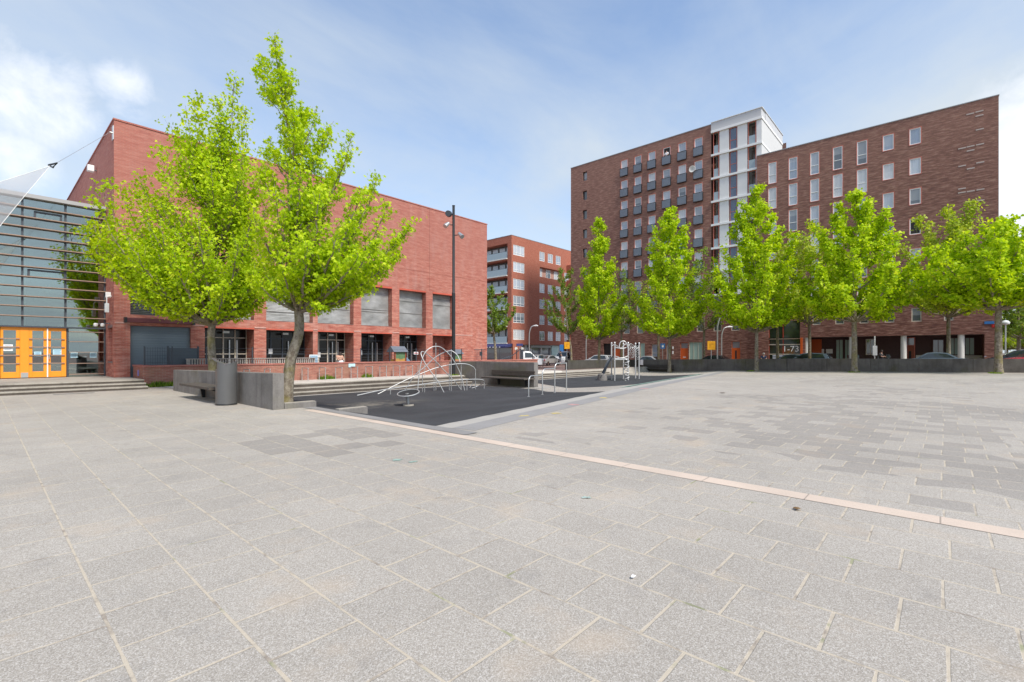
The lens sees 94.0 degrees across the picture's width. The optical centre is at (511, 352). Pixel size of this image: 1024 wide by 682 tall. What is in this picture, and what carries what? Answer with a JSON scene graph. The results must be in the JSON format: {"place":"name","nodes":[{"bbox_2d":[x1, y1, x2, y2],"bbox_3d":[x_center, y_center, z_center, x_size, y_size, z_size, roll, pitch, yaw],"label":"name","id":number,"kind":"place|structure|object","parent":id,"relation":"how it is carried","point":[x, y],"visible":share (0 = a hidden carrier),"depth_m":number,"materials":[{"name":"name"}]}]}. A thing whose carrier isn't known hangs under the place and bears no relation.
{"place":"outdoors","nodes":[
{"label":"outdoors","id":0,"kind":"place"},
{"bbox_2d":[0,371,96,376],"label":"hall floor","id":1,"kind":"structure","parent":0,"point":[77,372],"depth_m":24.85,"materials":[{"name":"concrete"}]},
{"bbox_2d":[0,193,105,377],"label":"entrance hall","id":2,"kind":"structure","parent":1,"relation":"on","point":[44,266],"depth_m":22.50,"materials":[{"name":"grey"}]},
{"bbox_2d":[0,327,19,377],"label":"door","id":3,"kind":"structure","parent":2,"relation":"in","point":[16,374],"depth_m":19.89,"materials":[{"name":"orange paint"}]},
{"bbox_2d":[20,327,28,377],"bbox_3d":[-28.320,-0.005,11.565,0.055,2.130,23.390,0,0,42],"label":"door panel","id":4,"kind":"structure","parent":2,"relation":"in","point":[24,331],"depth_m":20.15,"materials":[{"name":"orange paint"}]},
{"bbox_2d":[29,327,46,376],"bbox_3d":[-20.315,-0.005,20.461,0.110,2.130,0.541,0,0,42],"label":"door","id":5,"kind":"structure","parent":2,"relation":"in","point":[43,373],"depth_m":20.47,"materials":[{"name":"orange paint"}]},
{"bbox_2d":[48,328,65,376],"bbox_3d":[-19.919,-0.005,20.902,0.110,2.130,0.592,0,0,42],"label":"door","id":6,"kind":"structure","parent":2,"relation":"in","point":[62,373],"depth_m":20.96,"materials":[{"name":"orange paint"}]},
{"bbox_2d":[0,367,1023,681],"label":"plaza","id":7,"kind":"structure","parent":0,"point":[158,535],"depth_m":3.70,"materials":[{"name":"stone"}]},
{"bbox_2d":[72,69,281,370],"bbox_3d":[-12.642,-4.523,18.666,8.496,12.156,4.837,0,0,18],"label":"maple tree","id":8,"kind":"object","parent":7,"relation":"on","point":[152,269],"visible":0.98,"depth_m":17.73,"materials":[{"name":"green plant"}]},
{"bbox_2d":[211,358,236,405],"bbox_3d":[-7.957,0.796,13.242,0.600,1.308,0.536,0,0,-18],"label":"litter bin","id":9,"kind":"object","parent":7,"relation":"on","point":[225,384],"visible":1,"depth_m":13.04,"materials":[{"name":"metal"}]},
{"bbox_2d":[173,370,283,409],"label":"concrete wall","id":10,"kind":"structure","parent":7,"relation":"on","point":[264,390],"depth_m":13.05,"materials":[{"name":"concrete"}]},
{"bbox_2d":[179,382,214,396],"bbox_3d":[-9.438,1.220,14.637,3.000,0.460,0.584,0,0,42],"label":"wall bench","id":11,"kind":"object","parent":10,"relation":"attached to","point":[202,387],"depth_m":14.78,"materials":[{"name":"grey paint"}]},
{"bbox_2d":[284,400,315,408],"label":"edge block","id":12,"kind":"structure","parent":7,"relation":"on","point":[299,404],"depth_m":12.53,"materials":[{"name":"concrete"}]},
{"bbox_2d":[132,359,537,384],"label":"brick wall","id":13,"kind":"structure","parent":7,"relation":"on","point":[148,374],"depth_m":25.91,"materials":[{"name":"red brick"}]},
{"bbox_2d":[144,346,532,364],"bbox_3d":[-6.892,0.135,29.642,0.051,0.810,25.724,0,0,42],"label":"metal fence","id":14,"kind":"object","parent":13,"relation":"on","point":[328,357],"visible":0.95,"depth_m":25.88,"materials":[{"name":"grey metal"}]},
{"bbox_2d":[335,406,367,413],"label":"edge block","id":15,"kind":"structure","parent":7,"relation":"on","point":[360,409],"depth_m":12.25,"materials":[{"name":"concrete"}]},
{"bbox_2d":[164,370,561,387],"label":"terrace","id":16,"kind":"structure","parent":7,"relation":"on","point":[367,378],"depth_m":26.46,"materials":[{"name":"concrete"}]},
{"bbox_2d":[146,373,373,386],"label":"weeds","id":17,"kind":"object","parent":16,"relation":"on","point":[159,384],"visible":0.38,"depth_m":20.37,"materials":[{"name":"green plant"}]},
{"bbox_2d":[443,205,463,373],"bbox_3d":[-3.645,-3.910,29.931,1.329,10.720,0.576,0,0,-2],"label":"lamp post","id":18,"kind":"object","parent":16,"relation":"on","point":[448,213],"visible":0.98,"depth_m":30.02,"materials":[{"name":"metal"}]},
{"bbox_2d":[294,376,471,392],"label":"pit steps","id":19,"kind":"structure","parent":7,"relation":"on","point":[371,384],"depth_m":24.46,"materials":[{"name":"concrete"}]},
{"bbox_2d":[293,376,471,395],"bbox_3d":[-7.622,1.873,24.539,1.098,0.755,14.250,0,0,42],"label":"step riser","id":20,"kind":"object","parent":19,"relation":"attached to","point":[341,387],"visible":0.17,"depth_m":24.33,"materials":[{"name":"concrete"}]},
{"bbox_2d":[304,407,476,434],"bbox_3d":[-3.051,1.444,10.563,6.250,0.010,0.330,0,0,42],"label":"paving edge","id":21,"kind":"object","parent":7,"relation":"on","point":[452,430],"visible":1,"depth_m":9.87,"materials":[{"name":"concrete"}]},
{"bbox_2d":[294,385,604,425],"bbox_3d":[-2.051,1.694,19.104,13.730,0.500,13.700,0,0,42],"label":"play surface","id":22,"kind":"object","parent":7,"relation":"on","point":[433,407],"visible":0.84,"depth_m":18.21,"materials":[{"name":"black rubber"}]},
{"bbox_2d":[397,389,419,405],"bbox_3d":[-3.797,1.667,17.483,0.816,0.596,0.801,0,0,42],"label":"spinner dish","id":23,"kind":"object","parent":22,"relation":"on","point":[408,393],"visible":0.99,"depth_m":17.44,"materials":[{"name":"grey metal"}]},
{"bbox_2d":[357,343,484,395],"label":"climbing arches","id":24,"kind":"structure","parent":22,"relation":"on","point":[435,382],"depth_m":24.06,"materials":[{"name":"metal"}]},
{"bbox_2d":[449,361,537,386],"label":"concrete wall","id":25,"kind":"structure","parent":7,"relation":"on","point":[483,369],"depth_m":28.37,"materials":[{"name":"concrete"}]},
{"bbox_2d":[481,370,534,385],"bbox_3d":[-0.263,1.450,27.109,3.300,0.840,0.945,0,0,42],"label":"wall bench","id":26,"kind":"object","parent":25,"relation":"attached to","point":[511,372],"depth_m":27.09,"materials":[{"name":"grey paint"}]},
{"bbox_2d":[538,369,612,378],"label":"pit steps","id":27,"kind":"structure","parent":7,"relation":"on","point":[571,372],"depth_m":38.33,"materials":[{"name":"concrete"}]},
{"bbox_2d":[538,371,612,378],"bbox_3d":[2.891,1.873,36.503,1.428,0.755,16.400,0,0,42],"label":"step riser","id":28,"kind":"object","parent":27,"relation":"attached to","point":[571,374],"visible":0.18,"depth_m":37.98,"materials":[{"name":"concrete"}]},
{"bbox_2d":[438,371,720,427],"bbox_3d":[8.996,1.562,26.616,0.450,0.231,40.406,0,0,31],"label":"paving edge","id":29,"kind":"object","parent":7,"relation":"on","point":[477,419],"visible":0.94,"depth_m":12.58,"materials":[{"name":"concrete"}]},
{"bbox_2d":[454,371,727,429],"bbox_3d":[9.426,1.556,26.360,0.550,0.220,40.406,0,0,31],"label":"paving edge","id":30,"kind":"object","parent":7,"relation":"on","point":[493,422],"visible":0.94,"depth_m":12.33,"materials":[{"name":"concrete"}]},
{"bbox_2d":[565,359,637,369],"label":"concrete wall","id":31,"kind":"structure","parent":7,"relation":"on","point":[581,364],"depth_m":43.09,"materials":[{"name":"concrete"}]},
{"bbox_2d":[538,374,700,387],"bbox_3d":[7.930,1.712,32.519,10.669,0.464,15.800,0,0,42],"label":"play surface","id":32,"kind":"object","parent":7,"relation":"on","point":[581,382],"visible":0.83,"depth_m":32.03,"materials":[{"name":"black rubber"}]},
{"bbox_2d":[597,341,639,380],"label":"climbing tower","id":33,"kind":"structure","parent":32,"relation":"on","point":[602,376],"depth_m":33.29,"materials":[{"name":"metal"}]},
{"bbox_2d":[305,409,1023,537],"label":"curb strip","id":34,"kind":"object","parent":7,"relation":"on","point":[938,519],"visible":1,"depth_m":5.12,"materials":[{"name":"concrete"}]},
{"bbox_2d":[620,205,710,372],"bbox_3d":[15.311,-6.172,46.568,7.980,16.338,7.184,0,0,42],"label":"maple tree","id":35,"kind":"object","parent":7,"relation":"on","point":[676,323],"visible":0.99,"depth_m":45.55,"materials":[{"name":"green plant"}]},
{"bbox_2d":[643,359,786,371],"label":"concrete wall","id":36,"kind":"structure","parent":7,"relation":"on","point":[685,365],"depth_m":44.63,"materials":[{"name":"concrete"}]},
{"bbox_2d":[701,184,815,370],"bbox_3d":[20.784,-6.501,41.304,7.937,16.341,7.646,0,0,-2],"label":"maple tree","id":37,"kind":"object","parent":7,"relation":"on","point":[765,316],"visible":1,"depth_m":40.39,"materials":[{"name":"green plant"}]},
{"bbox_2d":[794,188,930,371],"bbox_3d":[26.080,-5.453,35.715,7.821,14.013,7.722,0,0,8],"label":"maple tree","id":38,"kind":"object","parent":7,"relation":"on","point":[875,299],"visible":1,"depth_m":35.31,"materials":[{"name":"green plant"}]},
{"bbox_2d":[787,359,1023,372],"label":"concrete wall","id":39,"kind":"structure","parent":7,"relation":"on","point":[937,365],"depth_m":35.53,"materials":[{"name":"concrete"}]},
{"bbox_2d":[901,213,1023,372],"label":"maple tree","id":40,"kind":"object","parent":7,"relation":"on","point":[967,285],"visible":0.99,"depth_m":31.18,"materials":[{"name":"green plant"}]},
{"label":"pit side","id":41,"kind":"structure","parent":7,"relation":"in","visible":0},
{"bbox_2d":[241,29,421,401],"bbox_3d":[-5.539,-3.725,13.304,5.459,10.484,3.527,0,0,26],"label":"maple tree","id":42,"kind":"object","parent":41,"relation":"on","point":[332,272],"visible":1,"depth_m":12.89,"materials":[{"name":"green plant"}]},
{"bbox_2d":[0,0,1023,352],"label":"sky","id":43,"kind":"structure","parent":0,"point":[486,109],"materials":[{"name":"blue"}]},
{"bbox_2d":[538,353,1004,368],"bbox_3d":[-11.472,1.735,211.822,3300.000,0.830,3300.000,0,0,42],"label":"street","id":44,"kind":"structure","parent":0,"point":[551,365],"depth_m":64.21,"materials":[{"name":"asphalt"}]},
{"bbox_2d":[0,381,147,395],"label":"step riser","id":45,"kind":"object","parent":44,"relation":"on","point":[28,389],"visible":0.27,"depth_m":17.46,"materials":[{"name":"concrete"}]},
{"bbox_2d":[0,375,147,393],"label":"entrance steps","id":46,"kind":"structure","parent":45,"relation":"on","point":[54,380],"depth_m":18.40,"materials":[{"name":"concrete"}]},
{"bbox_2d":[67,118,487,376],"bbox_3d":[-16.712,-4.235,35.685,19.460,11.970,23.060,0,0,42],"label":"school","id":47,"kind":"object","parent":44,"relation":"on","point":[408,305],"visible":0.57,"depth_m":28.37,"materials":[{"name":"red brick"}]},
{"bbox_2d":[110,125,113,140],"bbox_3d":[-17.495,-9.600,20.856,0.260,0.600,0.120,0,0,42],"label":"anchor eye","id":48,"kind":"object","parent":47,"relation":"attached to","point":[112,132],"visible":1,"depth_m":20.84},
{"bbox_2d":[0,132,109,225],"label":"shade sail","id":49,"kind":"object","parent":48,"relation":"hanging from","point":[14,191],"visible":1,"depth_m":14.69,"materials":[{"name":"white fabric"}]},
{"bbox_2d":[130,297,163,314],"bbox_3d":[-16.514,-2.494,22.368,0.080,1.544,2.307,0,0,42],"label":"window","id":50,"kind":"structure","parent":47,"relation":"in","point":[136,309],"depth_m":21.78,"materials":[{"name":"grey glass"}]},
{"bbox_2d":[130,326,189,376],"bbox_3d":[-16.328,0.223,22.202,0.040,2.855,2.309,0,0,42],"label":"roller door","id":51,"kind":"structure","parent":47,"relation":"in","point":[155,337],"depth_m":22.00,"materials":[{"name":"metal"}]},
{"bbox_2d":[487,286,515,359],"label":"street tree","id":52,"kind":"object","parent":44,"relation":"on","point":[495,328],"visible":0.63,"depth_m":65.87,"materials":[{"name":"green plant"}]},
{"bbox_2d":[500,349,541,364],"bbox_3d":[0.961,0.680,56.569,5.015,2.339,2.220,0,0,-10],"label":"pickup truck","id":53,"kind":"object","parent":44,"relation":"on","point":[525,354],"visible":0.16,"depth_m":55.93,"materials":[{"name":"white paint"}]},
{"bbox_2d":[487,235,570,359],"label":"apartment building","id":54,"kind":"structure","parent":44,"relation":"on","point":[523,273],"depth_m":84.82,"materials":[{"name":"red brick"}]},
{"bbox_2d":[543,266,582,359],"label":"street tree","id":55,"kind":"object","parent":44,"relation":"on","point":[559,326],"visible":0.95,"depth_m":69.49,"materials":[{"name":"green plant"}]},
{"bbox_2d":[574,216,627,359],"bbox_3d":[9.491,-6.411,51.832,5.638,16.623,5.556,0,0,-9],"label":"maple tree","id":56,"kind":"object","parent":44,"relation":"on","point":[597,279],"visible":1,"depth_m":51.07,"materials":[{"name":"green plant"}]},
{"bbox_2d":[602,268,641,357],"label":"street tree","id":57,"kind":"object","parent":44,"relation":"on","point":[623,326],"visible":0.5,"depth_m":59.92,"materials":[{"name":"green plant"}]},
{"bbox_2d":[637,257,677,358],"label":"street tree","id":58,"kind":"object","parent":44,"relation":"on","point":[658,336],"visible":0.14,"depth_m":55.72,"materials":[{"name":"green plant"}]},
{"bbox_2d":[571,106,785,359],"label":"apartment building","id":59,"kind":"structure","parent":44,"relation":"on","point":[629,196],"depth_m":63.13,"materials":[{"name":"brown brick"}]},
{"bbox_2d":[633,154,641,173],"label":"balcony door","id":60,"kind":"structure","parent":59,"relation":"in","point":[637,167],"depth_m":66.23,"materials":[{"name":"white paint"}]},
{"bbox_2d":[633,238,641,256],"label":"balcony door","id":61,"kind":"structure","parent":59,"relation":"in","point":[637,250],"depth_m":66.23,"materials":[{"name":"white paint"}]},
{"bbox_2d":[633,259,641,277],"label":"balcony door","id":62,"kind":"structure","parent":59,"relation":"in","point":[637,271],"depth_m":66.23,"materials":[{"name":"white paint"}]},
{"bbox_2d":[647,150,655,169],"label":"balcony door","id":63,"kind":"structure","parent":59,"relation":"in","point":[651,163],"depth_m":64.85,"materials":[{"name":"white paint"}]},
{"bbox_2d":[647,172,655,190],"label":"balcony door","id":64,"kind":"structure","parent":59,"relation":"in","point":[651,184],"depth_m":64.85,"materials":[{"name":"white paint"}]},
{"bbox_2d":[647,193,655,211],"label":"balcony door","id":65,"kind":"structure","parent":59,"relation":"in","point":[651,206],"depth_m":64.85,"materials":[{"name":"white paint"}]},
{"bbox_2d":[662,168,670,187],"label":"balcony door","id":66,"kind":"structure","parent":59,"relation":"in","point":[666,180],"depth_m":63.44,"materials":[{"name":"white paint"}]},
{"bbox_2d":[662,190,670,208],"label":"balcony door","id":67,"kind":"structure","parent":59,"relation":"in","point":[666,202],"depth_m":63.44,"materials":[{"name":"white paint"}]},
{"bbox_2d":[677,141,686,161],"bbox_3d":[22.100,-26.150,62.065,1.220,2.396,0.390,0,0,42],"label":"balcony door","id":68,"kind":"structure","parent":59,"relation":"in","point":[682,152],"depth_m":62.05,"materials":[{"name":"white paint"}]},
{"bbox_2d":[677,164,686,183],"bbox_3d":[22.100,-23.250,62.065,1.220,2.396,0.390,0,0,42],"label":"balcony door","id":69,"kind":"structure","parent":59,"relation":"in","point":[682,175],"depth_m":62.05,"materials":[{"name":"white paint"}]},
{"bbox_2d":[677,186,686,205],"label":"balcony door","id":70,"kind":"structure","parent":59,"relation":"in","point":[682,197],"depth_m":62.05,"materials":[{"name":"white paint"}]},
{"bbox_2d":[689,342,701,358],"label":"window","id":71,"kind":"structure","parent":59,"relation":"in","point":[695,348],"depth_m":61.06,"materials":[{"name":"beige"}]},
{"bbox_2d":[693,136,702,156],"bbox_3d":[23.663,-26.150,60.663,1.220,2.396,0.390,0,0,42],"label":"balcony door","id":72,"kind":"structure","parent":59,"relation":"in","point":[698,142],"depth_m":60.65,"materials":[{"name":"white paint"}]},
{"bbox_2d":[693,159,702,179],"bbox_3d":[23.663,-23.250,60.663,1.220,2.396,0.390,0,0,42],"label":"balcony door","id":73,"kind":"structure","parent":59,"relation":"in","point":[698,173],"depth_m":60.65,"materials":[{"name":"white paint"}]},
{"bbox_2d":[693,182,702,202],"bbox_3d":[23.663,-20.350,60.663,1.220,2.396,0.390,0,0,42],"label":"balcony door","id":74,"kind":"structure","parent":59,"relation":"in","point":[698,187],"depth_m":60.65,"materials":[{"name":"white paint"}]},
{"bbox_2d":[693,205,702,224],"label":"balcony door","id":75,"kind":"structure","parent":59,"relation":"in","point":[698,210],"depth_m":60.65,"materials":[{"name":"white paint"}]},
{"bbox_2d":[693,228,702,247],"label":"balcony door","id":76,"kind":"structure","parent":59,"relation":"in","point":[698,233],"depth_m":60.65,"materials":[{"name":"white paint"}]},
{"bbox_2d":[730,126,736,148],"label":"window","id":77,"kind":"structure","parent":59,"relation":"in","point":[733,131],"depth_m":57.98,"materials":[{"name":"blue"}]},
{"bbox_2d":[730,150,736,172],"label":"window","id":78,"kind":"structure","parent":59,"relation":"in","point":[733,155],"depth_m":57.98,"materials":[{"name":"blue"}]},
{"bbox_2d":[730,174,736,196],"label":"window","id":79,"kind":"structure","parent":59,"relation":"in","point":[733,179],"depth_m":57.98,"materials":[{"name":"blue"}]},
{"bbox_2d":[682,246,731,357],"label":"street tree","id":80,"kind":"object","parent":44,"relation":"on","point":[713,323],"visible":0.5,"depth_m":52.15,"materials":[{"name":"green plant"}]},
{"bbox_2d":[744,237,805,358],"bbox_3d":[25.653,-4.889,46.622,5.658,13.125,5.712,0,0,1],"label":"street tree","id":81,"kind":"object","parent":44,"relation":"on","point":[777,333],"visible":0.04,"depth_m":46.45,"materials":[{"name":"green plant"}]},
{"bbox_2d":[771,219,849,358],"bbox_3d":[27.154,-5.425,43.731,7.301,14.088,6.819,0,0,29],"label":"street tree","id":82,"kind":"object","parent":44,"relation":"on","point":[806,314],"visible":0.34,"depth_m":43.69,"materials":[{"name":"green plant"}]},
{"bbox_2d":[793,353,832,358],"bbox_3d":[27.818,0.799,44.904,3.965,1.550,2.040,0,0,42],"label":"parked car","id":83,"kind":"object","parent":44,"relation":"on","point":[818,355],"visible":0.07,"depth_m":43.83,"materials":[{"name":"blue paint"}]},
{"bbox_2d":[757,94,998,358],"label":"apartment building","id":84,"kind":"structure","parent":44,"relation":"on","point":[930,165],"depth_m":47.45,"materials":[{"name":"brown brick"}]},
{"bbox_2d":[768,161,776,184],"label":"window","id":85,"kind":"structure","parent":84,"relation":"in","point":[772,166],"depth_m":54.81,"materials":[{"name":"glass"}]},
{"bbox_2d":[768,187,776,209],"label":"window","id":86,"kind":"structure","parent":84,"relation":"in","point":[772,192],"depth_m":54.79,"materials":[{"name":"glass"}]},
{"bbox_2d":[788,156,797,179],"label":"window","id":87,"kind":"structure","parent":84,"relation":"in","point":[793,161],"depth_m":53.38,"materials":[{"name":"glass"}]},
{"bbox_2d":[788,182,797,205],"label":"window","id":88,"kind":"structure","parent":84,"relation":"in","point":[793,187],"depth_m":53.38,"materials":[{"name":"glass"}]},
{"bbox_2d":[788,208,797,231],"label":"window","id":89,"kind":"structure","parent":84,"relation":"in","point":[792,214],"depth_m":53.38,"materials":[{"name":"glass"}]},
{"bbox_2d":[810,151,819,175],"bbox_3d":[32.982,-20.600,52.010,0.931,2.496,0.125,0,0,42],"label":"window","id":90,"kind":"structure","parent":84,"relation":"in","point":[814,156],"depth_m":51.98,"materials":[{"name":"glass"}]},
{"bbox_2d":[810,178,819,201],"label":"window","id":91,"kind":"structure","parent":84,"relation":"in","point":[814,183],"depth_m":51.98,"materials":[{"name":"glass"}]},
{"bbox_2d":[810,205,819,228],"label":"window","id":92,"kind":"structure","parent":84,"relation":"in","point":[814,210],"depth_m":51.98,"materials":[{"name":"glass"}]},
{"bbox_2d":[832,145,842,170],"bbox_3d":[34.537,-20.600,50.614,0.944,2.496,0.125,0,0,42],"label":"window","id":93,"kind":"structure","parent":84,"relation":"in","point":[837,152],"depth_m":50.65,"materials":[{"name":"glass"}]},
{"bbox_2d":[832,173,842,197],"bbox_3d":[34.537,-17.680,50.614,0.944,2.496,0.125,0,0,42],"label":"window","id":94,"kind":"structure","parent":84,"relation":"in","point":[837,179],"depth_m":50.65,"materials":[{"name":"glass"}]},
{"bbox_2d":[856,139,867,165],"bbox_3d":[36.091,-20.600,49.219,0.951,2.496,0.125,0,0,42],"label":"window","id":95,"kind":"structure","parent":84,"relation":"in","point":[861,146],"depth_m":49.22,"materials":[{"name":"glass"}]},
{"bbox_2d":[856,168,867,191],"bbox_3d":[36.091,-17.680,49.219,0.951,2.496,0.125,0,0,42],"label":"window","id":96,"kind":"structure","parent":84,"relation":"in","point":[861,174],"depth_m":49.22,"materials":[{"name":"glass"}]},
{"bbox_2d":[882,133,893,151],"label":"window","id":97,"kind":"structure","parent":84,"relation":"in","point":[887,140],"depth_m":47.81,"materials":[{"name":"glass"}]},
{"bbox_2d":[882,162,893,180],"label":"window","id":98,"kind":"structure","parent":84,"relation":"in","point":[887,169],"depth_m":47.81,"materials":[{"name":"glass"}]},
{"bbox_2d":[882,192,893,208],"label":"window","id":99,"kind":"structure","parent":84,"relation":"in","point":[887,198],"depth_m":47.81,"materials":[{"name":"glass"}]},
{"bbox_2d":[909,126,921,145],"bbox_3d":[39.205,-21.020,46.426,0.952,1.656,0.125,0,0,42],"label":"window","id":100,"kind":"structure","parent":84,"relation":"in","point":[915,134],"depth_m":46.43,"materials":[{"name":"glass"}]},
{"bbox_2d":[909,156,921,175],"bbox_3d":[39.205,-18.100,46.426,0.952,1.656,0.125,0,0,42],"label":"window","id":101,"kind":"structure","parent":84,"relation":"in","point":[915,164],"depth_m":46.43,"materials":[{"name":"glass"}]},
{"bbox_2d":[909,187,921,205],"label":"window","id":102,"kind":"structure","parent":84,"relation":"in","point":[915,194],"depth_m":46.43,"materials":[{"name":"glass"}]},
{"bbox_2d":[932,339,943,352],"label":"window","id":103,"kind":"structure","parent":84,"relation":"in","point":[937,344],"depth_m":47.35,"materials":[{"name":"grey"}]},
{"bbox_2d":[965,337,974,354],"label":"window","id":104,"kind":"structure","parent":84,"relation":"in","point":[969,341],"depth_m":45.86,"materials":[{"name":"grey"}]},
{"bbox_2d":[911,352,965,358],"bbox_3d":[33.419,0.694,37.862,4.285,1.450,2.040,0,0,42],"label":"parked car","id":105,"kind":"object","parent":44,"relation":"on","point":[935,355],"visible":0.06,"depth_m":37.12,"materials":[{"name":"blue paint"}]},
{"bbox_2d":[873,197,1023,353],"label":"street tree","id":106,"kind":"object","parent":44,"relation":"on","point":[925,306],"visible":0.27,"depth_m":37.53,"materials":[{"name":"green plant"}]},
{"bbox_2d":[1002,236,1023,349],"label":"park tree","id":107,"kind":"object","parent":44,"relation":"on","point":[1014,328],"visible":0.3,"depth_m":61.40,"materials":[{"name":"green plant"}]},
{"bbox_2d":[1002,310,1023,349],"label":"park tree","id":108,"kind":"object","parent":44,"relation":"on","point":[1011,343],"visible":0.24,"depth_m":89.59,"materials":[{"name":"green plant"}]},
{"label":"school yard","id":109,"kind":"structure","parent":0,"visible":0},
{"bbox_2d":[167,346,198,364],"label":"steel gate","id":110,"kind":"structure","parent":109,"relation":"on","point":[180,355],"depth_m":21.58,"materials":[{"name":"grey"}]},
{"bbox_2d":[186,357,314,364],"bbox_3d":[-12.689,0.690,23.719,0.170,0.840,5.960,0,0,42],"label":"picket fence","id":111,"kind":"object","parent":109,"relation":"on","point":[276,360],"visible":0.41,"depth_m":23.44,"materials":[{"name":"grey metal"}]},
{"bbox_2d":[387,346,409,360],"bbox_3d":[-7.090,0.353,30.880,0.880,1.514,1.846,0,0,42],"label":"playhouse","id":112,"kind":"object","parent":109,"relation":"on","point":[403,357],"visible":0.55,"depth_m":30.39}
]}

